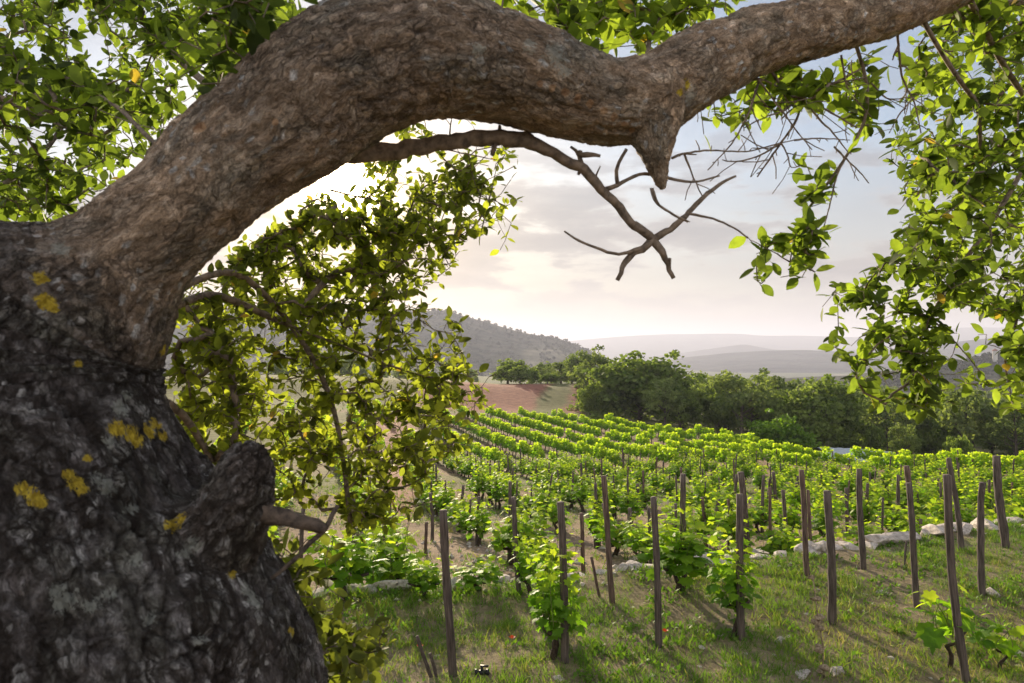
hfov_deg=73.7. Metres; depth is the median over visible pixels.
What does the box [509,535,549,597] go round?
grape vine
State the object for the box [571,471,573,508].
wooden stake
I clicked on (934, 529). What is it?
stone
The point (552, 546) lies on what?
grape vine
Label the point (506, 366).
broad tree
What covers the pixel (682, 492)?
wooden stake
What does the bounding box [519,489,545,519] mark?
grape vine
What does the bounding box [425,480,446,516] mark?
grape vine
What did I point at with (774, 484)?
wooden stake
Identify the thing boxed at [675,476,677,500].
wooden stake
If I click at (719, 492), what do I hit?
grape vine
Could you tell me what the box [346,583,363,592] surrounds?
stone
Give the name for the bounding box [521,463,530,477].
grape vine
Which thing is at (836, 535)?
grape vine
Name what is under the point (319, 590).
stone
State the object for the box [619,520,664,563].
grape vine
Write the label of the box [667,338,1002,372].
hills
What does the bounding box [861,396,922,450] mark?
pine tree
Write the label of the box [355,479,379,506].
grape vine
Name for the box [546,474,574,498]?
grape vine
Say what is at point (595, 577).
wooden stake
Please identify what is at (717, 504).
wooden stake
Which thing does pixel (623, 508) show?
grape vine
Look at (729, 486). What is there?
grape vine
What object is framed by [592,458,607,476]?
grape vine
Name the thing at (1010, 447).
broad tree
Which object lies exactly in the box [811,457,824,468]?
grape vine
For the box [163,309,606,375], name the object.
hills
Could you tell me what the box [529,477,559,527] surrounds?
grape vine
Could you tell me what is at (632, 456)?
grape vine
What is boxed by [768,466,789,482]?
grape vine
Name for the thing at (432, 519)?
wooden stake
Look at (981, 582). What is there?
wooden stake
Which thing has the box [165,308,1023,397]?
woods
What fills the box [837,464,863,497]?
grape vine
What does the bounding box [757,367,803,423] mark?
tree
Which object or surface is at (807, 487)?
grape vine
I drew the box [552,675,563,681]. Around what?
stone
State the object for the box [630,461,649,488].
grape vine
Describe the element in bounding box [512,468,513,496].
wooden stake
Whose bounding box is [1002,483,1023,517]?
grape vine
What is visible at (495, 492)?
wooden stake
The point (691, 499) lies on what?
grape vine
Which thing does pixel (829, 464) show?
grape vine
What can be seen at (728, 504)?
wooden stake
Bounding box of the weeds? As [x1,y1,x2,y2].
[314,518,1023,682]
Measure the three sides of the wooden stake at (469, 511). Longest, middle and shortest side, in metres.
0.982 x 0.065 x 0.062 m
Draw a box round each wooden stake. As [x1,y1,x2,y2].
[299,508,304,558]
[350,499,355,549]
[416,635,432,677]
[424,522,427,554]
[428,652,437,676]
[429,493,433,540]
[430,480,434,515]
[435,464,436,489]
[440,509,457,677]
[458,485,464,524]
[468,499,471,532]
[475,496,479,545]
[495,475,496,509]
[507,454,509,475]
[507,482,511,563]
[511,497,520,592]
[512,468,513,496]
[516,480,517,506]
[545,474,552,523]
[557,501,568,663]
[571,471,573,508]
[580,463,582,487]
[580,513,585,573]
[590,556,600,596]
[594,483,596,548]
[601,458,602,475]
[601,475,614,603]
[612,475,616,518]
[627,475,628,519]
[628,508,631,540]
[635,484,638,511]
[642,470,645,507]
[647,508,651,563]
[651,496,661,648]
[655,457,657,493]
[674,503,676,529]
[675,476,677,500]
[680,474,686,587]
[700,497,706,546]
[715,499,719,526]
[727,499,729,550]
[732,474,737,523]
[733,459,734,484]
[736,493,744,640]
[737,471,750,554]
[760,475,764,532]
[766,478,770,513]
[768,487,771,555]
[771,472,779,515]
[781,490,787,528]
[799,470,809,575]
[806,490,811,540]
[823,490,836,624]
[844,488,849,539]
[856,469,866,569]
[865,483,868,529]
[881,497,883,533]
[896,475,899,529]
[903,465,913,525]
[904,541,907,565]
[905,483,919,608]
[919,518,922,531]
[924,460,925,478]
[939,482,942,513]
[943,474,970,682]
[946,458,964,549]
[958,463,959,499]
[977,482,985,596]
[988,479,991,508]
[992,455,1009,547]
[1012,459,1014,476]
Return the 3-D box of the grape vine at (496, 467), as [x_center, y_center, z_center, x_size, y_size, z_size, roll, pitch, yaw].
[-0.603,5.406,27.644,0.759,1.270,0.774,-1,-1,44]
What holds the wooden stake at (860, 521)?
on the ground at (537, 397)
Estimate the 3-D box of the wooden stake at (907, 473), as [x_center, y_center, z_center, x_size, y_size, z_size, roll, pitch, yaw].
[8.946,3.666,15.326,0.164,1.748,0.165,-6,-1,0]
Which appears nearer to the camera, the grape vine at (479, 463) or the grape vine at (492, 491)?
the grape vine at (492, 491)
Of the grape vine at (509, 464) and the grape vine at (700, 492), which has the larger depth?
the grape vine at (509, 464)
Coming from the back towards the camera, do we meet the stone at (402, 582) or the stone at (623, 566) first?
the stone at (623, 566)
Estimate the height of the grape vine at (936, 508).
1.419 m
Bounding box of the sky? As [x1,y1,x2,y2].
[0,0,1023,340]
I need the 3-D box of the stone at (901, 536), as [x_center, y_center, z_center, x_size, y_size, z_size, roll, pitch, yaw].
[5.875,2.954,10.207,0.984,0.271,0.304,12,3,-18]
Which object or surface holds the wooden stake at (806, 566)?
on the ground at (537, 397)
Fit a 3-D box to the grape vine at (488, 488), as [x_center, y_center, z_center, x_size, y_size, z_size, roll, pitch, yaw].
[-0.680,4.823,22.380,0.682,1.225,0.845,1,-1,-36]
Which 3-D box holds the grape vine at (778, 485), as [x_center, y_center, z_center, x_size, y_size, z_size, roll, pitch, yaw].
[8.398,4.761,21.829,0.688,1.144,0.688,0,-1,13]
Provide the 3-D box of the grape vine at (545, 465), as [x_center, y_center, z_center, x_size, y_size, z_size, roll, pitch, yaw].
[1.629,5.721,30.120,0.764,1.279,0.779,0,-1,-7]
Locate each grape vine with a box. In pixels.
[269,526,279,538]
[275,466,295,499]
[275,469,294,505]
[275,490,288,507]
[304,527,395,600]
[351,476,378,501]
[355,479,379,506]
[363,512,406,555]
[363,516,425,584]
[364,544,412,579]
[367,505,396,544]
[402,558,454,597]
[409,465,434,499]
[416,475,443,495]
[416,481,452,509]
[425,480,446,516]
[428,467,443,487]
[428,480,460,513]
[442,450,452,468]
[442,492,476,532]
[446,457,454,472]
[450,554,505,590]
[452,500,490,539]
[454,453,466,475]
[455,463,465,477]
[460,460,469,478]
[465,454,477,477]
[465,477,480,496]
[465,496,495,545]
[469,459,491,500]
[472,457,486,471]
[479,469,496,504]
[484,508,536,564]
[487,472,508,509]
[490,462,503,477]
[494,471,521,501]
[498,497,553,562]
[500,451,513,471]
[501,471,523,488]
[502,493,529,512]
[505,457,514,473]
[509,463,519,473]
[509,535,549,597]
[514,456,528,476]
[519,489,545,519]
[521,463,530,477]
[523,543,587,659]
[525,462,532,476]
[526,469,545,491]
[527,453,541,475]
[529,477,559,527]
[530,526,583,573]
[535,458,547,473]
[538,466,559,494]
[541,458,555,476]
[542,492,571,533]
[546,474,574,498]
[549,457,562,481]
[554,457,569,480]
[557,450,567,461]
[557,483,579,508]
[559,456,577,468]
[562,461,577,484]
[567,471,592,512]
[568,456,578,470]
[569,473,583,487]
[576,458,582,472]
[579,468,591,480]
[579,475,598,495]
[581,453,593,471]
[583,458,599,478]
[583,496,616,548]
[585,481,612,509]
[589,506,646,556]
[591,471,611,489]
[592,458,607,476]
[600,456,613,479]
[600,478,626,516]
[606,464,621,476]
[606,465,626,496]
[610,450,621,468]
[616,464,631,480]
[617,485,644,523]
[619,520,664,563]
[621,475,640,497]
[625,454,634,471]
[625,480,660,507]
[626,470,638,483]
[630,457,643,470]
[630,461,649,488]
[634,508,726,590]
[641,457,651,472]
[645,469,663,493]
[646,456,659,473]
[649,498,705,548]
[652,469,668,492]
[657,466,670,477]
[658,473,679,496]
[661,489,691,523]
[666,486,696,508]
[667,460,677,479]
[669,459,684,482]
[672,451,685,466]
[679,454,690,466]
[682,458,697,483]
[685,494,730,546]
[688,451,699,468]
[689,472,713,496]
[689,475,716,510]
[691,469,704,485]
[693,462,705,474]
[696,455,712,472]
[704,518,764,636]
[706,494,759,551]
[707,469,722,489]
[708,458,718,475]
[708,482,748,517]
[710,485,733,498]
[716,463,731,485]
[722,478,748,493]
[726,454,741,471]
[726,465,740,484]
[736,449,750,467]
[737,460,753,481]
[744,453,760,474]
[747,501,780,532]
[750,459,763,478]
[751,463,769,490]
[752,489,777,513]
[752,517,800,555]
[765,474,785,496]
[767,456,782,471]
[767,470,789,489]
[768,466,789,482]
[772,499,807,539]
[776,461,792,472]
[777,487,800,504]
[781,473,815,513]
[785,461,799,482]
[786,474,816,491]
[791,525,852,547]
[799,464,814,484]
[807,493,847,539]
[810,459,825,477]
[810,477,830,502]
[810,480,840,517]
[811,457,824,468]
[812,469,833,491]
[814,465,830,482]
[824,459,838,472]
[827,459,841,482]
[832,493,856,517]
[833,471,855,491]
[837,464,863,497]
[840,487,887,525]
[844,514,900,545]
[845,457,865,473]
[849,459,871,480]
[858,459,873,485]
[862,477,883,491]
[862,478,885,502]
[864,479,905,519]
[868,467,879,479]
[877,468,898,491]
[877,502,916,531]
[881,463,893,479]
[885,476,913,494]
[889,502,943,534]
[891,475,914,513]
[892,466,921,486]
[893,464,903,481]
[900,474,936,520]
[904,585,985,667]
[910,458,923,471]
[910,465,921,483]
[913,473,936,496]
[916,460,937,482]
[920,485,973,523]
[922,474,943,503]
[928,456,943,479]
[930,471,942,488]
[938,503,986,522]
[939,455,955,473]
[952,474,974,504]
[954,464,980,503]
[960,474,991,486]
[961,476,994,510]
[966,613,1023,668]
[971,504,1023,521]
[974,479,1010,498]
[976,496,1023,520]
[977,462,992,481]
[982,468,1003,485]
[984,488,1010,508]
[991,472,1023,498]
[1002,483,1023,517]
[1003,466,1022,493]
[1008,464,1023,482]
[1015,469,1023,498]
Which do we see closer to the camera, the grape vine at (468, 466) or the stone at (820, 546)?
the stone at (820, 546)
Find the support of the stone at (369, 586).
on the ground at (537, 397)
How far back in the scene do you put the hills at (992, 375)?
606.82 m
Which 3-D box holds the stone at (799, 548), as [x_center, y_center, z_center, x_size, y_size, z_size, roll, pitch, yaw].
[4.196,2.907,9.496,0.528,0.203,0.404,-2,10,-43]
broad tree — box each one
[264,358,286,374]
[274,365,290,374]
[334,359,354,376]
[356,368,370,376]
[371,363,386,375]
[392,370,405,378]
[489,358,530,383]
[502,365,531,383]
[536,361,557,382]
[537,373,563,383]
[563,353,595,382]
[566,350,705,422]
[571,370,592,385]
[576,379,608,415]
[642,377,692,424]
[653,373,704,427]
[668,386,705,427]
[691,383,749,432]
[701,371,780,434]
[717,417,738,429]
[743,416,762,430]
[771,385,845,445]
[776,372,871,451]
[803,377,867,441]
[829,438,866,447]
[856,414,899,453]
[862,389,947,456]
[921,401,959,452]
[921,401,959,458]
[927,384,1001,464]
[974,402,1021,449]
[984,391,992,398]
[1004,424,1023,454]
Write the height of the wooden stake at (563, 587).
1.594 m
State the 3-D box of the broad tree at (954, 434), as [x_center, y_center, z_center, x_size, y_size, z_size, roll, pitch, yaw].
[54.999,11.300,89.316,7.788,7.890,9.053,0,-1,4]
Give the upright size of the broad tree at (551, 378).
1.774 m
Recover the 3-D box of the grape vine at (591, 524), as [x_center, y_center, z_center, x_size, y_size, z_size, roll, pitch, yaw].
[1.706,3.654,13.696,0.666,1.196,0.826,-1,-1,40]
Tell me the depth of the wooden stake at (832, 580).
6.99 m
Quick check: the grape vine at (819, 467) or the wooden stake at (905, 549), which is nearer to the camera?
the wooden stake at (905, 549)
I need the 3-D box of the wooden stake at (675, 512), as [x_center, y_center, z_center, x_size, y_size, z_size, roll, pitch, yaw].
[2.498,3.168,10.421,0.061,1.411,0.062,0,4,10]
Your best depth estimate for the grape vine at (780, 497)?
20.91 m
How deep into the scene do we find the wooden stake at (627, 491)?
16.99 m
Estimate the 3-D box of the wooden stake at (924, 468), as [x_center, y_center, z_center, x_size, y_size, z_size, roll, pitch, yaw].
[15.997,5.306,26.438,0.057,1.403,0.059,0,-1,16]
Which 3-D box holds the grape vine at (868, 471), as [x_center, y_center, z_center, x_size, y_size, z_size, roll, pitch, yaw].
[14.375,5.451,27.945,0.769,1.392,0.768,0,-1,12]
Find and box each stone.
[312,587,333,597]
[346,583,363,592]
[360,584,376,593]
[372,580,397,589]
[395,579,410,589]
[451,577,458,588]
[493,574,509,582]
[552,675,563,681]
[596,569,605,573]
[615,562,628,570]
[626,560,641,569]
[694,552,727,564]
[743,548,773,555]
[750,553,773,559]
[774,550,786,556]
[794,540,820,554]
[795,669,810,679]
[811,540,826,552]
[830,666,844,673]
[835,541,858,549]
[835,543,843,549]
[865,534,896,545]
[865,541,877,549]
[883,531,922,542]
[920,529,937,536]
[922,524,944,535]
[937,522,972,532]
[962,523,971,534]
[970,518,998,530]
[986,587,999,597]
[992,517,1022,522]
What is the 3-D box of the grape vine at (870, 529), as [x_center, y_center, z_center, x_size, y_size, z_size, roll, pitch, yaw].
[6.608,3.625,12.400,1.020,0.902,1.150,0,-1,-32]
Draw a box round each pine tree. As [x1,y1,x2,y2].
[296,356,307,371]
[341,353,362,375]
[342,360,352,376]
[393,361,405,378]
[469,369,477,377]
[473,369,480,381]
[528,366,553,382]
[548,360,571,382]
[562,367,574,382]
[566,344,619,410]
[692,369,740,426]
[699,381,726,428]
[725,380,782,430]
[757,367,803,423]
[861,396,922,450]
[887,422,921,454]
[949,394,990,450]
[961,411,1010,455]
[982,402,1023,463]
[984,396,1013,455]
[985,395,1023,456]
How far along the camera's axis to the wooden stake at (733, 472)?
23.96 m
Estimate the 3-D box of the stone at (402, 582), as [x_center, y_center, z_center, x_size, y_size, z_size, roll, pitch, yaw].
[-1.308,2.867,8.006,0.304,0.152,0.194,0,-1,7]
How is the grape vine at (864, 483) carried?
on the ground at (537, 397)
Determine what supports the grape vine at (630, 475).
on the ground at (537, 397)
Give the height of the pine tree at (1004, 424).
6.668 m
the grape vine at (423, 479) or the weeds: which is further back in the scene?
the grape vine at (423, 479)
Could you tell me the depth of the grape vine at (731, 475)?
26.71 m
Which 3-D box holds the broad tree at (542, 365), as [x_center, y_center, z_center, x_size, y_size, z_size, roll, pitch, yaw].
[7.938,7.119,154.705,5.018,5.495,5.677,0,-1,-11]
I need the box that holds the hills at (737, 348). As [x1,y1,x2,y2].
[637,345,894,361]
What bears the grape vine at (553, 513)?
on the ground at (537, 397)
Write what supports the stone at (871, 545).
on the ground at (537, 397)
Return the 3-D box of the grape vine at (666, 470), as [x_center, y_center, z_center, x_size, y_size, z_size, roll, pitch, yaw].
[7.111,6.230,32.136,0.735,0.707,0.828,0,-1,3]
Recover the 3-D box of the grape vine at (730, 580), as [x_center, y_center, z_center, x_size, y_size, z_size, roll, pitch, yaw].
[2.199,2.365,6.681,0.563,1.186,0.563,0,-1,-25]
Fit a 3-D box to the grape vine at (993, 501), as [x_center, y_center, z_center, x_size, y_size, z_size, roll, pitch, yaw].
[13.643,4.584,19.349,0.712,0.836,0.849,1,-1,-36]
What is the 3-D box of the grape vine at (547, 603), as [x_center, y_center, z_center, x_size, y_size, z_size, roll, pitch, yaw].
[0.378,2.365,6.140,0.633,1.143,0.646,0,-1,20]
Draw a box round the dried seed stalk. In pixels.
[808,575,829,678]
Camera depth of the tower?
618.52 m
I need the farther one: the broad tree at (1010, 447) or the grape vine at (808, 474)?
the broad tree at (1010, 447)
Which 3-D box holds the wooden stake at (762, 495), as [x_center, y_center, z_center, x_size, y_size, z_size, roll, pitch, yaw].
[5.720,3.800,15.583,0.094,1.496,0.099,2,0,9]
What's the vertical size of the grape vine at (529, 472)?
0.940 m
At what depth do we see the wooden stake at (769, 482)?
18.70 m
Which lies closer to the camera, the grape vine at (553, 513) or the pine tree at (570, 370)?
the grape vine at (553, 513)
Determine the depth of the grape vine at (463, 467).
32.13 m
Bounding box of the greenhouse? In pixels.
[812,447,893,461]
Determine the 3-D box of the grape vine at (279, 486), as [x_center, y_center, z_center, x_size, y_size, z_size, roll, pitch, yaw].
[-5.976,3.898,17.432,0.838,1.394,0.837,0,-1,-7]
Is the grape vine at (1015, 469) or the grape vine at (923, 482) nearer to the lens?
the grape vine at (923, 482)
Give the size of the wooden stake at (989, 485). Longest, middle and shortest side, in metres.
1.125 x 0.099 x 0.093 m
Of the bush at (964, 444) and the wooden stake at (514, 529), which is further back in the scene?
the bush at (964, 444)
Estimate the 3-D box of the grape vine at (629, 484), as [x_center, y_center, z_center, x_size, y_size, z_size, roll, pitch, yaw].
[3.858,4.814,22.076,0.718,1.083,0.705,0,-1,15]
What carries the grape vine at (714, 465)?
on the ground at (537, 397)
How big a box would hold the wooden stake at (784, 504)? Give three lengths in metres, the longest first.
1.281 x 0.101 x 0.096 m
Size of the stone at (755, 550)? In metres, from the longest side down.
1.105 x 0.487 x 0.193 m
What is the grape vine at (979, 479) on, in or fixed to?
on the ground at (537, 397)
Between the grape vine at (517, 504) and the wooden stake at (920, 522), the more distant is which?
the grape vine at (517, 504)
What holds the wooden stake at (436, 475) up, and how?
on the ground at (537, 397)
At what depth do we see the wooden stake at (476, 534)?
14.11 m
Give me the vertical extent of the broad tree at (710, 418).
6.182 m
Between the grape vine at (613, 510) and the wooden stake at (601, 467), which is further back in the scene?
the wooden stake at (601, 467)
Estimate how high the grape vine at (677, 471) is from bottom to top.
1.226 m
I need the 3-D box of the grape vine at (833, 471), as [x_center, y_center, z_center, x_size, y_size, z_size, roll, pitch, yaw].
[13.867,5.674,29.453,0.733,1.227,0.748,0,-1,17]
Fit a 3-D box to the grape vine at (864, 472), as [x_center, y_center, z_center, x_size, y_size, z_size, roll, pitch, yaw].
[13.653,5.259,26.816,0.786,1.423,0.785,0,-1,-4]
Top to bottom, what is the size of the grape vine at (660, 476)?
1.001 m
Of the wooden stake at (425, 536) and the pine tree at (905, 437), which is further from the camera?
the pine tree at (905, 437)
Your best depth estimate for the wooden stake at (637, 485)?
20.06 m
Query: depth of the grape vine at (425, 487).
21.54 m
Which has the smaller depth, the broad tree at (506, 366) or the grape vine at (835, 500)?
the grape vine at (835, 500)
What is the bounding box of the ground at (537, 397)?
[165,359,1023,682]
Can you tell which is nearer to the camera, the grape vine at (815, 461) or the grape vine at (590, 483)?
the grape vine at (590, 483)
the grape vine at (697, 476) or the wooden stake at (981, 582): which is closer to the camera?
the wooden stake at (981, 582)
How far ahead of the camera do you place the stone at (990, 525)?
10.74 m
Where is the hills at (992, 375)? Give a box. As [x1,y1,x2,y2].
[740,358,1023,396]
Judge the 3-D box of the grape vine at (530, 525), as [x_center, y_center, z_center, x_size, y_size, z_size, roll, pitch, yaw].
[0.256,3.147,10.695,0.915,1.380,0.898,0,-1,6]
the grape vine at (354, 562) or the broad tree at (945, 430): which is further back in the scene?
the broad tree at (945, 430)
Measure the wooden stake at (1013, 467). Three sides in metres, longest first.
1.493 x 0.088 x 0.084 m
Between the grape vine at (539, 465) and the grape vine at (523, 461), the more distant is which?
the grape vine at (523, 461)
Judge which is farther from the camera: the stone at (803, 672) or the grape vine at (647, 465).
the grape vine at (647, 465)
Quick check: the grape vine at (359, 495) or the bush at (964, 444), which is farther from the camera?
the bush at (964, 444)
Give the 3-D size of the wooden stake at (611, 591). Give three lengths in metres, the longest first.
1.566 x 0.081 x 0.080 m
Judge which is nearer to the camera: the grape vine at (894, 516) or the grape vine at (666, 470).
the grape vine at (894, 516)
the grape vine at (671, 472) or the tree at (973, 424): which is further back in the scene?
the tree at (973, 424)
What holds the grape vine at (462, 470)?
on the ground at (537, 397)
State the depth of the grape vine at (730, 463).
31.47 m
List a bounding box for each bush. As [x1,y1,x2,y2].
[526,368,540,383]
[593,386,627,420]
[746,408,822,452]
[862,423,892,450]
[942,434,979,466]
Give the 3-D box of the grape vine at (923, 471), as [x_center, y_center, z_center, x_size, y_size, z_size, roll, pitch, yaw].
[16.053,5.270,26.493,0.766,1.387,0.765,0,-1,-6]
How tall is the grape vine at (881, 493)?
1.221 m
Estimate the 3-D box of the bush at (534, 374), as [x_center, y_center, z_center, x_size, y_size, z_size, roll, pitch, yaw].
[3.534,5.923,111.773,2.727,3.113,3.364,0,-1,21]
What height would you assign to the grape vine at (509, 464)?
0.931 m
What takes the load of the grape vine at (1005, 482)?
on the ground at (537, 397)
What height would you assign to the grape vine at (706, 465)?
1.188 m
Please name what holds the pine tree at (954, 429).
on the ground at (537, 397)
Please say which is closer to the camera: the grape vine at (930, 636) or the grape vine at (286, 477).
the grape vine at (930, 636)
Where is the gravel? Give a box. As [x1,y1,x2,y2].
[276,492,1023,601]
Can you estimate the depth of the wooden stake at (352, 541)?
11.92 m
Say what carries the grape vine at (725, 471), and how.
on the ground at (537, 397)
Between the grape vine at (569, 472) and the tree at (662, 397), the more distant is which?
the tree at (662, 397)
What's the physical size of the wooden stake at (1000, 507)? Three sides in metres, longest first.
1.454 x 0.131 x 0.126 m
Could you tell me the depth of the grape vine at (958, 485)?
20.16 m
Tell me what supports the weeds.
on the ground at (537, 397)
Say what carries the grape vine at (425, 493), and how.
on the ground at (537, 397)
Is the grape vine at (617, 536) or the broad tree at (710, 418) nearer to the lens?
the grape vine at (617, 536)
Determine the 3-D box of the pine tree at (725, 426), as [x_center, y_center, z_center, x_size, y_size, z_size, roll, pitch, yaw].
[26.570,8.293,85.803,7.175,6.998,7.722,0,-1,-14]
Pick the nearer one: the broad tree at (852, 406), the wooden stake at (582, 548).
the wooden stake at (582, 548)
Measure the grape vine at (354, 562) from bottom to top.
0.981 m
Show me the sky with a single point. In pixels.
(547, 282)
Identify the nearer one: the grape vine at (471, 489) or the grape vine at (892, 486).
the grape vine at (892, 486)
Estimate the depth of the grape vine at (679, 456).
36.16 m
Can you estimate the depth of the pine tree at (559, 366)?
109.32 m
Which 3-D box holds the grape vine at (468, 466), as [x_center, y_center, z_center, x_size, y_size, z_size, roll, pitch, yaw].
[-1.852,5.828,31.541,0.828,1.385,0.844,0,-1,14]
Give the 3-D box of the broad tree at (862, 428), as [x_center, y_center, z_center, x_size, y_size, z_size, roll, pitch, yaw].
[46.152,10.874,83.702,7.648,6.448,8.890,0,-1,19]
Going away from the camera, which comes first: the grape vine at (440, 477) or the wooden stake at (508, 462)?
the grape vine at (440, 477)
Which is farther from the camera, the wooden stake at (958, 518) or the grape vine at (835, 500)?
the grape vine at (835, 500)
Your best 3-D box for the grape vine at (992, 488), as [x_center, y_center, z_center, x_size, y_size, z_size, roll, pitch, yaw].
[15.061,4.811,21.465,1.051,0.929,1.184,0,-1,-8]
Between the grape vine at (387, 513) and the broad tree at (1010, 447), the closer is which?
the grape vine at (387, 513)
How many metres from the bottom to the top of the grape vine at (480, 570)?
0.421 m
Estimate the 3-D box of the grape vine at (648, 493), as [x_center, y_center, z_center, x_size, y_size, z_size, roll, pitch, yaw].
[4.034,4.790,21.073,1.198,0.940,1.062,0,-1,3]
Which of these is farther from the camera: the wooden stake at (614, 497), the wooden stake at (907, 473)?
the wooden stake at (614, 497)
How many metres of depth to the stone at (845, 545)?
9.63 m
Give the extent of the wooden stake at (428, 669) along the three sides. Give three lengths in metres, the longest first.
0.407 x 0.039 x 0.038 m
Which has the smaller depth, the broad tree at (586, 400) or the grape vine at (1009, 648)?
the grape vine at (1009, 648)
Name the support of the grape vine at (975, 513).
on the ground at (537, 397)
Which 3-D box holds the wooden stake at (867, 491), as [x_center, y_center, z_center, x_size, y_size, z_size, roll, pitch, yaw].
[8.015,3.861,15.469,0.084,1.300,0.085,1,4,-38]
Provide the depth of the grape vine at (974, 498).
17.27 m
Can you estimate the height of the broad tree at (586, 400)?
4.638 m
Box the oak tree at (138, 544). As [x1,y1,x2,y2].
[0,0,1023,682]
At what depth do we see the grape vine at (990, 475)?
28.39 m
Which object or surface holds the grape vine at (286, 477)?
on the ground at (537, 397)
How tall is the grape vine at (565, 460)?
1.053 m
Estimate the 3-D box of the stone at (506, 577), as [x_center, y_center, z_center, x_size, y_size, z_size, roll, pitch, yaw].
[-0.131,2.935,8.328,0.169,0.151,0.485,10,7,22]
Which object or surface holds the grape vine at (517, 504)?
on the ground at (537, 397)
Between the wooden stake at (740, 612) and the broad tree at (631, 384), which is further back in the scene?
the broad tree at (631, 384)
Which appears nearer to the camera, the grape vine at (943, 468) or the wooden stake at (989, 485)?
the wooden stake at (989, 485)
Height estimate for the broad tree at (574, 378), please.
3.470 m
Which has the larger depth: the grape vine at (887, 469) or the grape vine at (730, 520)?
the grape vine at (887, 469)
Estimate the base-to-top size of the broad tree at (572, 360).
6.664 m
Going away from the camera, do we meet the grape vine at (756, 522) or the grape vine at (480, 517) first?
the grape vine at (480, 517)
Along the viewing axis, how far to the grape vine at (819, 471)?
25.79 m
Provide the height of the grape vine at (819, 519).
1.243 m
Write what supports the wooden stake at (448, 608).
on the ground at (537, 397)
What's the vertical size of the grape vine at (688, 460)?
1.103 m
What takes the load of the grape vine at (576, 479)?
on the ground at (537, 397)
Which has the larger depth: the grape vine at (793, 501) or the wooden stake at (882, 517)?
the grape vine at (793, 501)
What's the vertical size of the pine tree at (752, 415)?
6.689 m
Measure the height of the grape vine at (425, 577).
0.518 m
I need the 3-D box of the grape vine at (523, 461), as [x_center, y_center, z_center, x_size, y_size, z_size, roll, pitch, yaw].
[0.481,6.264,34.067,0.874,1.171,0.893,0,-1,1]
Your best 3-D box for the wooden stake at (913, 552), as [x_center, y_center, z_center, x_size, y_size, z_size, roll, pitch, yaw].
[4.395,2.312,7.475,0.082,1.526,0.087,-3,-1,0]
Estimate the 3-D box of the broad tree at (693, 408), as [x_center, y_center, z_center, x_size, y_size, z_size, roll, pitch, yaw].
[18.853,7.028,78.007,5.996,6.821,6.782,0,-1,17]
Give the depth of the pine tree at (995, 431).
69.62 m
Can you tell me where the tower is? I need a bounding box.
[992,349,997,363]
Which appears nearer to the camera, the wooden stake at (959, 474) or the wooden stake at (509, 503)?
the wooden stake at (509, 503)
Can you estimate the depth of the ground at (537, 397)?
7.75 m
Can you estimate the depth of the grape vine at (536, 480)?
24.43 m
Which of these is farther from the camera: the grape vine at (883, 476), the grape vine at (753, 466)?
the grape vine at (753, 466)
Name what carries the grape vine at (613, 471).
on the ground at (537, 397)
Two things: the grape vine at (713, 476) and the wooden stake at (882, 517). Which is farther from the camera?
the grape vine at (713, 476)
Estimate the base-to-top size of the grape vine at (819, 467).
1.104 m
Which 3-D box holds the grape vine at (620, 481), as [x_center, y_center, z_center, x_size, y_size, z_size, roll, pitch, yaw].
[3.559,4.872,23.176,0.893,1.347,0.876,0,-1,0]
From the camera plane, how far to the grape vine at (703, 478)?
22.01 m
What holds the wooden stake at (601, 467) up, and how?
on the ground at (537, 397)
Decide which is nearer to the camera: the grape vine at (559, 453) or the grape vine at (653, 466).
the grape vine at (653, 466)
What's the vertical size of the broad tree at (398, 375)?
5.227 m
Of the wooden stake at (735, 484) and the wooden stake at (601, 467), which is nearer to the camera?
the wooden stake at (735, 484)
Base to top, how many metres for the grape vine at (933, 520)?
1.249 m
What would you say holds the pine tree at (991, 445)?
on the ground at (537, 397)
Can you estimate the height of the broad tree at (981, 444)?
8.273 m
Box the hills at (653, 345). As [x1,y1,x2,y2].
[568,327,1023,358]
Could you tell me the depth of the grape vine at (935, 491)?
18.43 m
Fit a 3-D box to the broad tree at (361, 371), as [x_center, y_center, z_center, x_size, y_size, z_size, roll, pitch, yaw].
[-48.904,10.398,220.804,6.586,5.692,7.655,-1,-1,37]
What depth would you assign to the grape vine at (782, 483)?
24.83 m
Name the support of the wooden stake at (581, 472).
on the ground at (537, 397)
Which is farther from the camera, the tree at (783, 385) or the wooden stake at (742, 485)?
the tree at (783, 385)
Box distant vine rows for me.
[196,399,1023,475]
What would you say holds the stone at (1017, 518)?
on the ground at (537, 397)
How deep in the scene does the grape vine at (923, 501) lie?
16.45 m
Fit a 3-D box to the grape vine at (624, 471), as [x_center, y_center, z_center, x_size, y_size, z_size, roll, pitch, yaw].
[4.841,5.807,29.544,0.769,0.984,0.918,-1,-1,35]
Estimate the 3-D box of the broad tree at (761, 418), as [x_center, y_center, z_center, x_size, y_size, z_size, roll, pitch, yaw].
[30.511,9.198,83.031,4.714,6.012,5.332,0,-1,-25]
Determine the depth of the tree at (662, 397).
70.97 m

